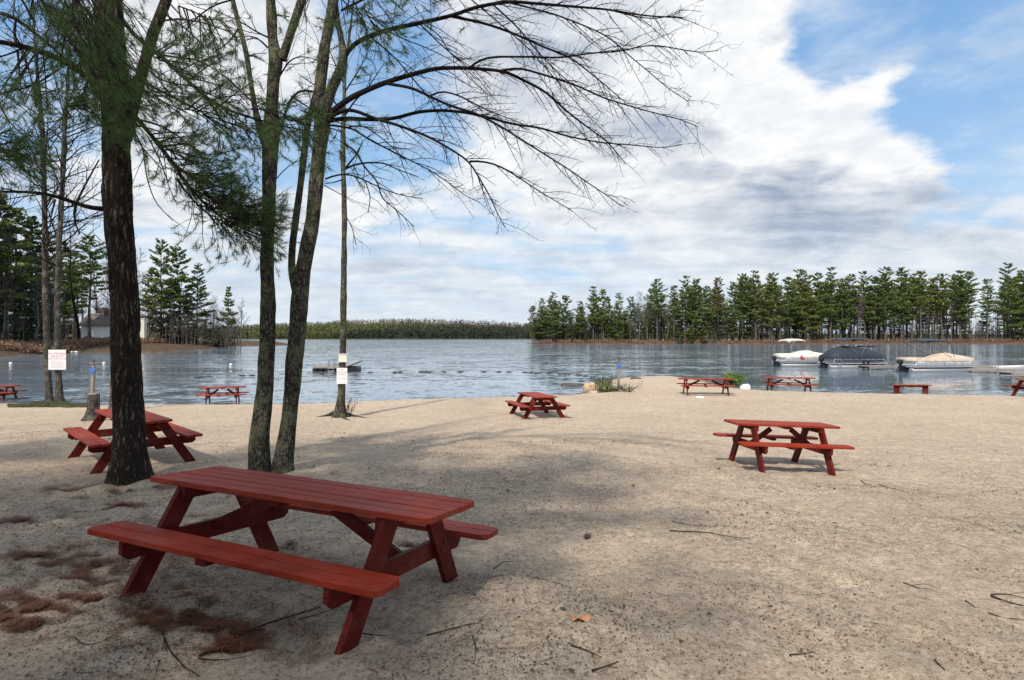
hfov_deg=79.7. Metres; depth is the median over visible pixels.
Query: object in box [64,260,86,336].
bare tree
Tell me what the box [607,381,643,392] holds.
bush
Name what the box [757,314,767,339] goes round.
pine
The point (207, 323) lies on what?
hemlock
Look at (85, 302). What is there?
bare tree
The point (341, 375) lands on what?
beach notice
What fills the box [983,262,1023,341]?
white pine
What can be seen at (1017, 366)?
dinghy
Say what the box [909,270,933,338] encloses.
white pine
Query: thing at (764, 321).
dead tree
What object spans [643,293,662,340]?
white pine
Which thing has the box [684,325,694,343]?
yellowing pine
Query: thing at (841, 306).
white pine
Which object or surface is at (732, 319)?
white pine
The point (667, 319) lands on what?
white pine
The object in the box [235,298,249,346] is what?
bare tree
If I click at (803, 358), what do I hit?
pontoon boat
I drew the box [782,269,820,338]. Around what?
white pine
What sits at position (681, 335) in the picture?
yellowing pine
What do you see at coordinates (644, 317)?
white pine
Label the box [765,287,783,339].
white pine
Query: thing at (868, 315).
white pine
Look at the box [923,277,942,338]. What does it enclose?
white pine
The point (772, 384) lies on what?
picnic table
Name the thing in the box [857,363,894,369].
dock
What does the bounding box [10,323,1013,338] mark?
hills
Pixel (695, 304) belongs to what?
white pine
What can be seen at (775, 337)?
sapling thicket
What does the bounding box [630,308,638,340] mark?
hemlock
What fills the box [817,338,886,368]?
pontoon boat
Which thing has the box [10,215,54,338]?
hemlock
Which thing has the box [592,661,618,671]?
fallen twig
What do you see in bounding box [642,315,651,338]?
white pine
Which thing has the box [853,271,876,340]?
white pine
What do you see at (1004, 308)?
white pine
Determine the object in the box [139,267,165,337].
white pine
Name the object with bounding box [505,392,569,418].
picnic table
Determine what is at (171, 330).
sapling thicket
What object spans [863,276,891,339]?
white pine
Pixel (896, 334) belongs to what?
hemlock
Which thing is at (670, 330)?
pine
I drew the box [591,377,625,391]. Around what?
bush
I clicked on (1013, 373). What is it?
dock
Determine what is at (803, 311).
white pine
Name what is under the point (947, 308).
white pine
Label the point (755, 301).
white pine
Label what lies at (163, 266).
white pine
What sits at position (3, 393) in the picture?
picnic table
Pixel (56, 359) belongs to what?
warning sign
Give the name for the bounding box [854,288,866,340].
bare tree
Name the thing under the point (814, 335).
hemlock
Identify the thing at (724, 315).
bare tree
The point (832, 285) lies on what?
white pine
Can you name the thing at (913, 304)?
white pine
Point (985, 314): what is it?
white pine
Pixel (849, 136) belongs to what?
sky
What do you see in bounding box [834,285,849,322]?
white pine
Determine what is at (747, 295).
white pine
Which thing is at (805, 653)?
fallen twig
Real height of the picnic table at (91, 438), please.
0.812 m
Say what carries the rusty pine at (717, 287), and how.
on the wooded point ground at (955, 342)
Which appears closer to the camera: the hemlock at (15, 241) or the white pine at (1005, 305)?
the hemlock at (15, 241)
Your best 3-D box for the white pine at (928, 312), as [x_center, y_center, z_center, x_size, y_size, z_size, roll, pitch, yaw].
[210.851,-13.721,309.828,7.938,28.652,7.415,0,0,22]
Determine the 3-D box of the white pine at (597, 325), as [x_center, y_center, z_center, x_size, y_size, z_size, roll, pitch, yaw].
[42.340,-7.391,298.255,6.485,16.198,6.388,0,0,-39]
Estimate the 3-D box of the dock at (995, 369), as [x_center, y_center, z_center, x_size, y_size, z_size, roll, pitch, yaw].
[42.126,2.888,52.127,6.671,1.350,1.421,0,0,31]
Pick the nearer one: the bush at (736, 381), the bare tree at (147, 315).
the bush at (736, 381)
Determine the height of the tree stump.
1.011 m
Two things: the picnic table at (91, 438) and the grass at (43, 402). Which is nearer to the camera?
the picnic table at (91, 438)
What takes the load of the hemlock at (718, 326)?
on the wooded point ground at (955, 342)
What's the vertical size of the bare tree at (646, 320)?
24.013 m
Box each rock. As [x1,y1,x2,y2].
[561,382,583,385]
[583,382,597,389]
[740,384,750,387]
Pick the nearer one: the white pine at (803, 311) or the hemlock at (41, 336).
the hemlock at (41, 336)
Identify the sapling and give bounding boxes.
[344,391,357,416]
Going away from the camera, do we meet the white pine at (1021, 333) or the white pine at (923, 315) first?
the white pine at (1021, 333)
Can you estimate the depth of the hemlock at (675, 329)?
292.41 m
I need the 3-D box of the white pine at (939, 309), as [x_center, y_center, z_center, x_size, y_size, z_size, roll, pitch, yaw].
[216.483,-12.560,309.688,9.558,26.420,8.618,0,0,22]
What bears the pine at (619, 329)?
on the wooded point ground at (955, 342)
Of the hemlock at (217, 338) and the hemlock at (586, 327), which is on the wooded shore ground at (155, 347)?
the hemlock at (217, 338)
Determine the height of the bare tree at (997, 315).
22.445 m
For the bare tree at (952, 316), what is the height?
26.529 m
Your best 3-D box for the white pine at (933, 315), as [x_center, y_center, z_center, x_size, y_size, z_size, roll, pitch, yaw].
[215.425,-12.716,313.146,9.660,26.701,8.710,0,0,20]
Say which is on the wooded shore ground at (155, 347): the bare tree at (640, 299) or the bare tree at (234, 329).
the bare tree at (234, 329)
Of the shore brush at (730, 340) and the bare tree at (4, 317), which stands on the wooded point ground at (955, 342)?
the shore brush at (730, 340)
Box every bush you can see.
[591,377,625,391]
[594,372,614,389]
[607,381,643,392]
[721,370,747,386]
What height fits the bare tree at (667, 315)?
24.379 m
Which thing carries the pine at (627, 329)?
on the wooded point ground at (955, 342)
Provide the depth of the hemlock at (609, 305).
299.67 m
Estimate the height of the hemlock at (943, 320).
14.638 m
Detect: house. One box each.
[79,310,147,338]
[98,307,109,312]
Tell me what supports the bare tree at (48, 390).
on the beach sand
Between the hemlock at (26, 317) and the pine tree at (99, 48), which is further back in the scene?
the hemlock at (26, 317)
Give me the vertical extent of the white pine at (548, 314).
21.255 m
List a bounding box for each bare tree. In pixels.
[0,0,104,401]
[0,0,140,401]
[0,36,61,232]
[0,226,29,339]
[0,254,21,339]
[17,236,52,341]
[37,256,68,339]
[50,212,92,339]
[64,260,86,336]
[75,275,88,335]
[87,270,105,312]
[96,249,109,307]
[137,247,152,307]
[140,291,153,338]
[209,295,220,346]
[231,312,240,346]
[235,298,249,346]
[629,318,633,342]
[633,291,644,341]
[643,292,652,341]
[661,292,672,340]
[719,296,727,338]
[774,293,783,338]
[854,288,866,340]
[887,289,901,340]
[932,310,941,337]
[948,286,959,338]
[991,295,1002,339]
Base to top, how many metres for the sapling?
0.892 m
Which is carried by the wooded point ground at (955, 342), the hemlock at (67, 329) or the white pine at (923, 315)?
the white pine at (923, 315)
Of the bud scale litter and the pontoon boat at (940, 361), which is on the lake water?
the pontoon boat at (940, 361)
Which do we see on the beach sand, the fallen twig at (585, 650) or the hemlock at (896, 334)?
the fallen twig at (585, 650)
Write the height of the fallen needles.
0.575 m
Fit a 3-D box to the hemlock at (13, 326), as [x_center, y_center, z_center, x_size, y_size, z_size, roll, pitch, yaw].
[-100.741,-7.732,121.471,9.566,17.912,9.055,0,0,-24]
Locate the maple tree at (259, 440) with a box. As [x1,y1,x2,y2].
[149,0,743,473]
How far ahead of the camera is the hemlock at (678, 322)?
303.11 m
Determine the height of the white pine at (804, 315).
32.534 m
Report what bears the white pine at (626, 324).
on the wooded point ground at (955, 342)
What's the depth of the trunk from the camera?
21.95 m
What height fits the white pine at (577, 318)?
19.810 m
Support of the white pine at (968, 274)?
on the wooded point ground at (955, 342)
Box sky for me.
[0,0,1023,334]
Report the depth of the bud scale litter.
4.86 m
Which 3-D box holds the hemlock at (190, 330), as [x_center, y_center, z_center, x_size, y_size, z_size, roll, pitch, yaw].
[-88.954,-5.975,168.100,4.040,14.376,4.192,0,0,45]
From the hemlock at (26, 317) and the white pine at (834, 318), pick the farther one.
the white pine at (834, 318)
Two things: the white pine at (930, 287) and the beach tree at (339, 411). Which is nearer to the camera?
the beach tree at (339, 411)
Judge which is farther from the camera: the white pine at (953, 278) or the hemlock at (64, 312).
the white pine at (953, 278)
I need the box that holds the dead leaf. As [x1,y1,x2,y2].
[568,613,590,621]
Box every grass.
[7,403,86,407]
[31,400,69,404]
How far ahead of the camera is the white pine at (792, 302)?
290.42 m
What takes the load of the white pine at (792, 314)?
on the wooded point ground at (955, 342)
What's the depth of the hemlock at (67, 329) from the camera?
171.63 m
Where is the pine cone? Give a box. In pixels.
[584,533,590,538]
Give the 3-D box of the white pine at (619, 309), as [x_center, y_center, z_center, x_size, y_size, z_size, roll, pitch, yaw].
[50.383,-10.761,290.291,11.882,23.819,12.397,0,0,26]
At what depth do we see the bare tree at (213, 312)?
174.29 m
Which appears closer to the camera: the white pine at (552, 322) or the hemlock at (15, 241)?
the hemlock at (15, 241)
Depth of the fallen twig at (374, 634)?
3.70 m
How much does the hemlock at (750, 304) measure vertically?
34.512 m
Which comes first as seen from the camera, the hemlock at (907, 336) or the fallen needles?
the fallen needles
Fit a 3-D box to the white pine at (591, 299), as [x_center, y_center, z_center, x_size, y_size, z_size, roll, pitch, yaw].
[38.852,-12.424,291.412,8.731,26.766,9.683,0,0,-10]
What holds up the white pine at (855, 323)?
on the wooded point ground at (955, 342)
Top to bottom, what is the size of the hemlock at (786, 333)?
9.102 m
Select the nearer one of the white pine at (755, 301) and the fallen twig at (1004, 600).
the fallen twig at (1004, 600)
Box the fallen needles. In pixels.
[0,464,515,672]
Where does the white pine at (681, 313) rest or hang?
on the wooded point ground at (955, 342)
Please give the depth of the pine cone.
5.98 m
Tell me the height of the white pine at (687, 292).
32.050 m
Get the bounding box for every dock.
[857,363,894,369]
[961,365,1023,372]
[966,363,1011,367]
[999,369,1023,376]
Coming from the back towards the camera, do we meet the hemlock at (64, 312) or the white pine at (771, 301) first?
the white pine at (771, 301)
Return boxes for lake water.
[0,339,1023,404]
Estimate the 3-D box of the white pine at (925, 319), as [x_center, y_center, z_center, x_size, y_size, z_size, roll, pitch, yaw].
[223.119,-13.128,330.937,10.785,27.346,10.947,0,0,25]
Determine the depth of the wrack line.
31.33 m
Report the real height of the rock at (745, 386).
0.496 m
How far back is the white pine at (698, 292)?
292.83 m
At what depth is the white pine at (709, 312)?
290.78 m
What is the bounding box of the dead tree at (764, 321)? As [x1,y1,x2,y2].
[757,298,766,339]
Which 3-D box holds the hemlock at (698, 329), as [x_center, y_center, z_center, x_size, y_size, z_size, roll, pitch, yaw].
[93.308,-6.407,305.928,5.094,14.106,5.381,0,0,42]
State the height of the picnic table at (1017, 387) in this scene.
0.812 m
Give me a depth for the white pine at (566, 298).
293.20 m
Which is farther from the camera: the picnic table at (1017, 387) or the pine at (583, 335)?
the pine at (583, 335)
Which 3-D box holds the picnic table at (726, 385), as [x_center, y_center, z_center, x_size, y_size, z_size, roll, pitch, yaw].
[9.151,2.214,29.010,2.510,0.810,1.558,0,0,7]
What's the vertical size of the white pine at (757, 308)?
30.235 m
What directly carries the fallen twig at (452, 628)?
on the beach sand
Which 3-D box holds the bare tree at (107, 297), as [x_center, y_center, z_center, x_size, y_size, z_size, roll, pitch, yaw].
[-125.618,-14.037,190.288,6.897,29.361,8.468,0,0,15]
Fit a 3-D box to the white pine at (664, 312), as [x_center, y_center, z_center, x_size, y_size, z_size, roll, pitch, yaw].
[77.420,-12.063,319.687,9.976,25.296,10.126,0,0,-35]
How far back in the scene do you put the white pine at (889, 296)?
287.96 m
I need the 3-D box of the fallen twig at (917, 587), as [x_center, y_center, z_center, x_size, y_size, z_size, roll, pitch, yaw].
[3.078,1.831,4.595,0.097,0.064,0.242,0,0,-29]
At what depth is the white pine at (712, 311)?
333.37 m
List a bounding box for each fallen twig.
[74,631,117,644]
[161,630,199,677]
[198,655,249,660]
[199,602,322,656]
[216,600,276,620]
[299,609,330,619]
[362,633,387,641]
[427,612,489,635]
[570,644,601,657]
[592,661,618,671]
[669,530,739,539]
[789,635,825,654]
[903,582,935,589]
[990,595,1023,605]
[991,592,1022,597]
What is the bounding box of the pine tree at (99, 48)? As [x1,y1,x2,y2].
[0,0,467,485]
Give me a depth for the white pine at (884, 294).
320.64 m
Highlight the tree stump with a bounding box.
[80,393,99,420]
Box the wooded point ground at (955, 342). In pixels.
[526,340,1023,343]
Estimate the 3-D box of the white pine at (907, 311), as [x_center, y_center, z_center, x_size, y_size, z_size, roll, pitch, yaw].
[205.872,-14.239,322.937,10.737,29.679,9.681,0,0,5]
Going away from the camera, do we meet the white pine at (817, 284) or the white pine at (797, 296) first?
the white pine at (817, 284)
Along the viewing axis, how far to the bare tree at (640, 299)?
293.14 m
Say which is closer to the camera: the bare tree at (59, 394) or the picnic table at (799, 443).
the picnic table at (799, 443)
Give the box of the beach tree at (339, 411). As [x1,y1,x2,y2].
[294,2,426,420]
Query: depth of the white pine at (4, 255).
113.82 m
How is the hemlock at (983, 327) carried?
on the wooded point ground at (955, 342)
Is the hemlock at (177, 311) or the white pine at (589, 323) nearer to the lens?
the hemlock at (177, 311)
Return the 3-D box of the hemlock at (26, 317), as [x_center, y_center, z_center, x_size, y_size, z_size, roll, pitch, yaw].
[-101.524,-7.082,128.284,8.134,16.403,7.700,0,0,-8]
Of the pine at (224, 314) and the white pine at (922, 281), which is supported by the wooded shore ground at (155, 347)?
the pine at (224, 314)
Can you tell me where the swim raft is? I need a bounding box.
[312,359,361,371]
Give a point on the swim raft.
(327, 368)
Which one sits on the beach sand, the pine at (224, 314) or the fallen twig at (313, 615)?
the fallen twig at (313, 615)
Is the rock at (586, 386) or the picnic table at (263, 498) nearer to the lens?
the picnic table at (263, 498)
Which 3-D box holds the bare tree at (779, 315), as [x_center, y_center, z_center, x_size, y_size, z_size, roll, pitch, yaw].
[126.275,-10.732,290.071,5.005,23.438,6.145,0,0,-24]
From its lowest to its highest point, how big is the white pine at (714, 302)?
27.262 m
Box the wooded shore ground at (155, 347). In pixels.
[0,340,286,356]
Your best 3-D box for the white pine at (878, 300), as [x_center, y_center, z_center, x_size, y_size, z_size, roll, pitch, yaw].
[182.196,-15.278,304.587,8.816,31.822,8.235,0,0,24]
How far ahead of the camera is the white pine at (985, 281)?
290.58 m
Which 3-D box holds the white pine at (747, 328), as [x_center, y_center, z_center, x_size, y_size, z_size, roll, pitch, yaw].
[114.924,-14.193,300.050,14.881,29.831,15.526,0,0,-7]
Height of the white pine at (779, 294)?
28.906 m
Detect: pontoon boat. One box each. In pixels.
[771,339,822,366]
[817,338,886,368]
[893,339,974,371]
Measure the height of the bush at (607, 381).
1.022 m
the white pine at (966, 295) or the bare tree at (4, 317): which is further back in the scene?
the white pine at (966, 295)
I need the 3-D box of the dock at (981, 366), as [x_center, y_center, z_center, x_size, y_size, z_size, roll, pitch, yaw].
[46.962,2.846,57.336,7.680,1.390,1.121,0,0,14]
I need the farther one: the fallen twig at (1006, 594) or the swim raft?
the swim raft
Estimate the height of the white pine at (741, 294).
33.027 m
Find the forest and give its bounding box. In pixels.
[147,318,1001,338]
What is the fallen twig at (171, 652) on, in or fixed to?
on the beach sand
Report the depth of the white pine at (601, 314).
288.76 m
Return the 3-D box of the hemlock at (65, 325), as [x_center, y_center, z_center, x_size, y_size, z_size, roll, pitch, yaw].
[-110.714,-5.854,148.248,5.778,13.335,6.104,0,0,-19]
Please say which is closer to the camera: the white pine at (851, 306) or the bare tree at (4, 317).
the bare tree at (4, 317)
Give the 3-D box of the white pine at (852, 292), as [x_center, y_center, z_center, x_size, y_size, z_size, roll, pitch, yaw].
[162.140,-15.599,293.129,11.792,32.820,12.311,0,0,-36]
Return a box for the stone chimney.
[140,318,146,338]
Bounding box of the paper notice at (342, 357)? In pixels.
[338,354,346,361]
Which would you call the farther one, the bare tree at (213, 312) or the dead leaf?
the bare tree at (213, 312)
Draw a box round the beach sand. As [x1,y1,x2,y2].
[0,376,1023,679]
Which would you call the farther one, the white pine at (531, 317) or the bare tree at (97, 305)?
the white pine at (531, 317)
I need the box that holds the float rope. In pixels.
[181,372,602,378]
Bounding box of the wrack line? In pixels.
[11,376,735,404]
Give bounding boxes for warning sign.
[48,350,65,369]
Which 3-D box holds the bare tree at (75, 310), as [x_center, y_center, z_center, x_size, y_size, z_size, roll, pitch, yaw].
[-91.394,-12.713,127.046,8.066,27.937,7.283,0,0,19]
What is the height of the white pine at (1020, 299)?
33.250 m
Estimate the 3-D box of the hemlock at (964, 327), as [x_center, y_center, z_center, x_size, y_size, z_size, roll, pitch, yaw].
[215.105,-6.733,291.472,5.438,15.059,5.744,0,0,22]
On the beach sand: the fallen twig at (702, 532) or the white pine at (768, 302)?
the fallen twig at (702, 532)
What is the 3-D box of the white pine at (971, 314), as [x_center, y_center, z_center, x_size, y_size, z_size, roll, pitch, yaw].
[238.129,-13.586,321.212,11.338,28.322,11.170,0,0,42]
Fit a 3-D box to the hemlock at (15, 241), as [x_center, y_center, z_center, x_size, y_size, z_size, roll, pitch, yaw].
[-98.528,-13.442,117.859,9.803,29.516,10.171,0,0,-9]
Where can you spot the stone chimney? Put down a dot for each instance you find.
(143, 332)
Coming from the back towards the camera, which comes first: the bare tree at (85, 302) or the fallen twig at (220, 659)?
the bare tree at (85, 302)
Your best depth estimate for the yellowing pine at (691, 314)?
290.71 m
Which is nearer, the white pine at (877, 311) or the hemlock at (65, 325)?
the hemlock at (65, 325)
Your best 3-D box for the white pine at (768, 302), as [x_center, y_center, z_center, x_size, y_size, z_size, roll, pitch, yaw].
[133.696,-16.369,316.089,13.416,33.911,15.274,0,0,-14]
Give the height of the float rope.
0.028 m
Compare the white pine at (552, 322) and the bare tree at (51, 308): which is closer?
the bare tree at (51, 308)
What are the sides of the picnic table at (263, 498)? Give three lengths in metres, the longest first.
2.510 x 1.558 x 0.811 m
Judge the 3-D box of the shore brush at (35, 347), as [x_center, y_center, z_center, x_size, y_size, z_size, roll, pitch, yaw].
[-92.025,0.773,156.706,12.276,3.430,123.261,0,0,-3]
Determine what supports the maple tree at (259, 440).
on the beach sand
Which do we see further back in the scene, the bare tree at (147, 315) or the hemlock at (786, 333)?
the hemlock at (786, 333)
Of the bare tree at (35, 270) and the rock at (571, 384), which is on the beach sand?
the rock at (571, 384)
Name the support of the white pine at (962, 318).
on the wooded point ground at (955, 342)
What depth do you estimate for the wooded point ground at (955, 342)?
285.99 m
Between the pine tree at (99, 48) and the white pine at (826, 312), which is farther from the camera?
the white pine at (826, 312)
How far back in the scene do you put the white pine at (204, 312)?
174.66 m
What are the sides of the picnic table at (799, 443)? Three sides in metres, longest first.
1.988 x 1.405 x 0.812 m
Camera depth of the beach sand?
5.79 m
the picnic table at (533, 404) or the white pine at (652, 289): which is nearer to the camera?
the picnic table at (533, 404)
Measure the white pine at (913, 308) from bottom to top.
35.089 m
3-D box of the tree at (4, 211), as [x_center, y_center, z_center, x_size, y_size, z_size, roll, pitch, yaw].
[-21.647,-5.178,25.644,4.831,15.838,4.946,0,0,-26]
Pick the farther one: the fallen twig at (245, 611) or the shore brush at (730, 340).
the shore brush at (730, 340)
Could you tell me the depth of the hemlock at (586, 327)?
287.83 m
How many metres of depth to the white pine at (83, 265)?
149.84 m
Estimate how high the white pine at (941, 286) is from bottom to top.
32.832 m
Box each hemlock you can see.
[0,194,33,339]
[0,263,31,341]
[9,273,42,340]
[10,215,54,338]
[27,279,53,341]
[50,289,67,339]
[51,242,81,338]
[65,300,72,339]
[159,277,187,340]
[181,292,194,343]
[201,313,213,345]
[215,326,221,346]
[584,320,588,342]
[604,296,613,337]
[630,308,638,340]
[635,314,645,339]
[658,314,664,339]
[672,299,683,338]
[672,316,679,340]
[694,313,701,339]
[716,324,721,341]
[744,277,760,339]
[783,324,789,338]
[811,319,816,340]
[863,322,870,337]
[893,319,900,340]
[904,320,911,339]
[935,311,946,338]
[958,312,970,339]
[977,313,986,339]
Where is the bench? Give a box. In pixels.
[890,384,931,392]
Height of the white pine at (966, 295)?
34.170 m
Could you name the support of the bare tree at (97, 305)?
on the wooded shore ground at (155, 347)
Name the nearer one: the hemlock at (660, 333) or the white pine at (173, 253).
the white pine at (173, 253)
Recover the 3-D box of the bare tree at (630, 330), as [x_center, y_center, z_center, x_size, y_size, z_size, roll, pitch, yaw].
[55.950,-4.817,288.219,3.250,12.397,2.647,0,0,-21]
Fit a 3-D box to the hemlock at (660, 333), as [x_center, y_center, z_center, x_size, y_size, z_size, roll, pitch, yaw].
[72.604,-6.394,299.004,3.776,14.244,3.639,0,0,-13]
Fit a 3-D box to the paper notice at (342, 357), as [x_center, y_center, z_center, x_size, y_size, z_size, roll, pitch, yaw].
[-5.545,0.585,20.082,0.276,0.279,0.012,0,0,-4]
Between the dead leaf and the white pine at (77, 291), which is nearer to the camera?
the dead leaf
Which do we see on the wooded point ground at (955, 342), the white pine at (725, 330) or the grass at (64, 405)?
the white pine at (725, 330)
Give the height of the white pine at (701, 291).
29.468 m
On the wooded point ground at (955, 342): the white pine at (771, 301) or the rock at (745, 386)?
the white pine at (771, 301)
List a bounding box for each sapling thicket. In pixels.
[1,271,242,348]
[529,300,1018,341]
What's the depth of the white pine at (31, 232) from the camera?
124.00 m
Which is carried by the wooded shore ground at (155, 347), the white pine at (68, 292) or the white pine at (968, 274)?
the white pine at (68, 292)
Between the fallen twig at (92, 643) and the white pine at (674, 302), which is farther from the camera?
the white pine at (674, 302)
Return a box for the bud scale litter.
[0,421,1023,679]
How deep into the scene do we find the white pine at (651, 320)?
304.53 m
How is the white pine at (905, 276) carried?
on the wooded point ground at (955, 342)
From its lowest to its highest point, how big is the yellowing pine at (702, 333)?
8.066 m
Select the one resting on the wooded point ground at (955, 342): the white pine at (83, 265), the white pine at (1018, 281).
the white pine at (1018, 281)
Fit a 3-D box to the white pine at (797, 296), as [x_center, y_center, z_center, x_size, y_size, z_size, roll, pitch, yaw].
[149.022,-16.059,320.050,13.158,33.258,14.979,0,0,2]
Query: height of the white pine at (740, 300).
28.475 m
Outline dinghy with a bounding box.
[989,365,1023,368]
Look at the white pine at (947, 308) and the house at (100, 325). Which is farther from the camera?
the white pine at (947, 308)
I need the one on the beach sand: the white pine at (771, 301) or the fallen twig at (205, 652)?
the fallen twig at (205, 652)
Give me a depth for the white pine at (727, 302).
307.94 m
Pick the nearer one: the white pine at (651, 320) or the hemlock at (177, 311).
the hemlock at (177, 311)
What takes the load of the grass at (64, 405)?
on the beach sand
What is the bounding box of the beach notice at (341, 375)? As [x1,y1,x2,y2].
[337,368,346,383]
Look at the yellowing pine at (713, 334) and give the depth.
287.99 m
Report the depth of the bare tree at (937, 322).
290.65 m
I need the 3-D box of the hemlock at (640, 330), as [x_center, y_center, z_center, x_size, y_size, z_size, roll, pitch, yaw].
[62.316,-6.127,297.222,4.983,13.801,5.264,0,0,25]
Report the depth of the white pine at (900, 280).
292.30 m
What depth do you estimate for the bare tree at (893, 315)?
289.12 m
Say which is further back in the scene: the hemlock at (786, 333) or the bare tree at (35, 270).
the hemlock at (786, 333)
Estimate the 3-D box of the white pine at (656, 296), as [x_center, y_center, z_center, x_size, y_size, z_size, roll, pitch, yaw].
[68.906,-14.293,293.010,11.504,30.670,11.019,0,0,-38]
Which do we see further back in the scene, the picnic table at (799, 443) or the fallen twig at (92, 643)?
the picnic table at (799, 443)
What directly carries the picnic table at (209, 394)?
on the beach sand
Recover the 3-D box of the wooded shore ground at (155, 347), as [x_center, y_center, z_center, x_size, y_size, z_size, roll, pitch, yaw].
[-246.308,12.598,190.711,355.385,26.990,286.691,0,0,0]
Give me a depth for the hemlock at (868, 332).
303.66 m
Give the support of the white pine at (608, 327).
on the wooded point ground at (955, 342)
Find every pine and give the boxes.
[0,193,40,316]
[0,206,62,335]
[27,231,79,319]
[53,251,94,338]
[65,234,108,337]
[137,238,190,338]
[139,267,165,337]
[156,246,205,342]
[182,263,219,343]
[214,286,238,347]
[525,306,540,341]
[532,298,549,341]
[540,292,567,341]
[545,299,555,340]
[556,295,575,340]
[571,301,589,339]
[578,317,586,339]
[585,286,601,341]
[586,310,595,336]
[591,289,610,341]
[594,311,602,333]
[602,315,612,339]
[605,292,630,338]
[614,313,624,340]
[622,296,638,339]
[622,313,630,335]
[625,315,633,341]
[638,304,650,336]
[640,302,655,340]
[641,288,660,340]
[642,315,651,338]
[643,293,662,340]
[645,278,667,341]
[656,293,666,340]
[663,305,675,339]
[664,313,673,341]
[668,285,681,340]
[675,328,684,343]
[676,275,697,340]
[676,293,687,336]
[683,302,700,340]
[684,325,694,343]
[686,281,702,338]
[687,278,705,340]
[696,285,717,341]
[698,289,708,337]
[699,315,707,339]
[699,327,708,342]
[702,290,721,339]
[706,277,727,339]
[708,288,725,340]
[710,328,716,342]
[716,281,748,340]
[719,301,734,338]
[721,321,728,338]
[729,285,749,340]
[731,272,755,340]
[731,282,756,338]
[732,277,752,338]
[745,270,768,341]
[748,289,763,339]
[756,272,788,341]
[757,276,784,334]
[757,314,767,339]
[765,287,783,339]
[768,285,787,339]
[777,276,802,338]
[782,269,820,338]
[786,292,803,338]
[789,278,807,338]
[795,274,828,341]
[797,287,811,338]
[804,272,832,340]
[815,286,836,329]
[818,267,843,339]
[824,294,839,332]
[829,278,856,337]
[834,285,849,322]
[840,274,865,340]
[843,288,858,340]
[849,300,861,336]
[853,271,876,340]
[859,285,877,338]
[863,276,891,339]
[870,278,883,340]
[871,266,905,340]
[872,286,887,340]
[878,274,891,337]
[884,267,914,338]
[884,288,899,337]
[887,284,904,338]
[897,273,926,338]
[897,285,914,338]
[900,273,914,337]
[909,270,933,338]
[910,277,924,338]
[911,284,929,329]
[920,285,936,338]
[922,300,935,333]
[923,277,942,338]
[923,289,942,337]
[926,273,953,339]
[930,289,950,324]
[933,281,962,338]
[946,274,967,338]
[949,270,974,337]
[954,296,970,328]
[955,271,985,338]
[957,288,978,336]
[978,278,997,338]
[978,300,994,334]
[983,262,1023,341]
[997,280,1016,339]
[999,288,1011,338]
[1002,270,1023,340]
[1005,276,1023,340]
[1011,277,1023,326]
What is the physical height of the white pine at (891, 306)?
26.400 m
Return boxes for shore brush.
[0,337,230,353]
[531,337,1023,343]
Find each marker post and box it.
[89,360,96,392]
[616,358,621,390]
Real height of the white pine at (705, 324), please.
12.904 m
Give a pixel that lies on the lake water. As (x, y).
(164, 373)
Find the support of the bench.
on the beach sand
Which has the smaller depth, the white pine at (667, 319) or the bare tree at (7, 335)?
the bare tree at (7, 335)
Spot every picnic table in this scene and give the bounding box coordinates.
[0,385,27,400]
[63,408,202,473]
[87,466,497,654]
[195,386,248,403]
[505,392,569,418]
[677,378,735,395]
[713,419,854,475]
[761,377,817,391]
[1004,379,1023,395]
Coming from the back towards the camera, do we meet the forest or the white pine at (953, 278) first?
the forest
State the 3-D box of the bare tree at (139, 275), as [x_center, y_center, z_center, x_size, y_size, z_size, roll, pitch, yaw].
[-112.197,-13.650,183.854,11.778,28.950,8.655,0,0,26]
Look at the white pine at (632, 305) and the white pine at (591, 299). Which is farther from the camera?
the white pine at (632, 305)
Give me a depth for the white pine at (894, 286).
303.80 m
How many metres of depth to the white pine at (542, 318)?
290.26 m

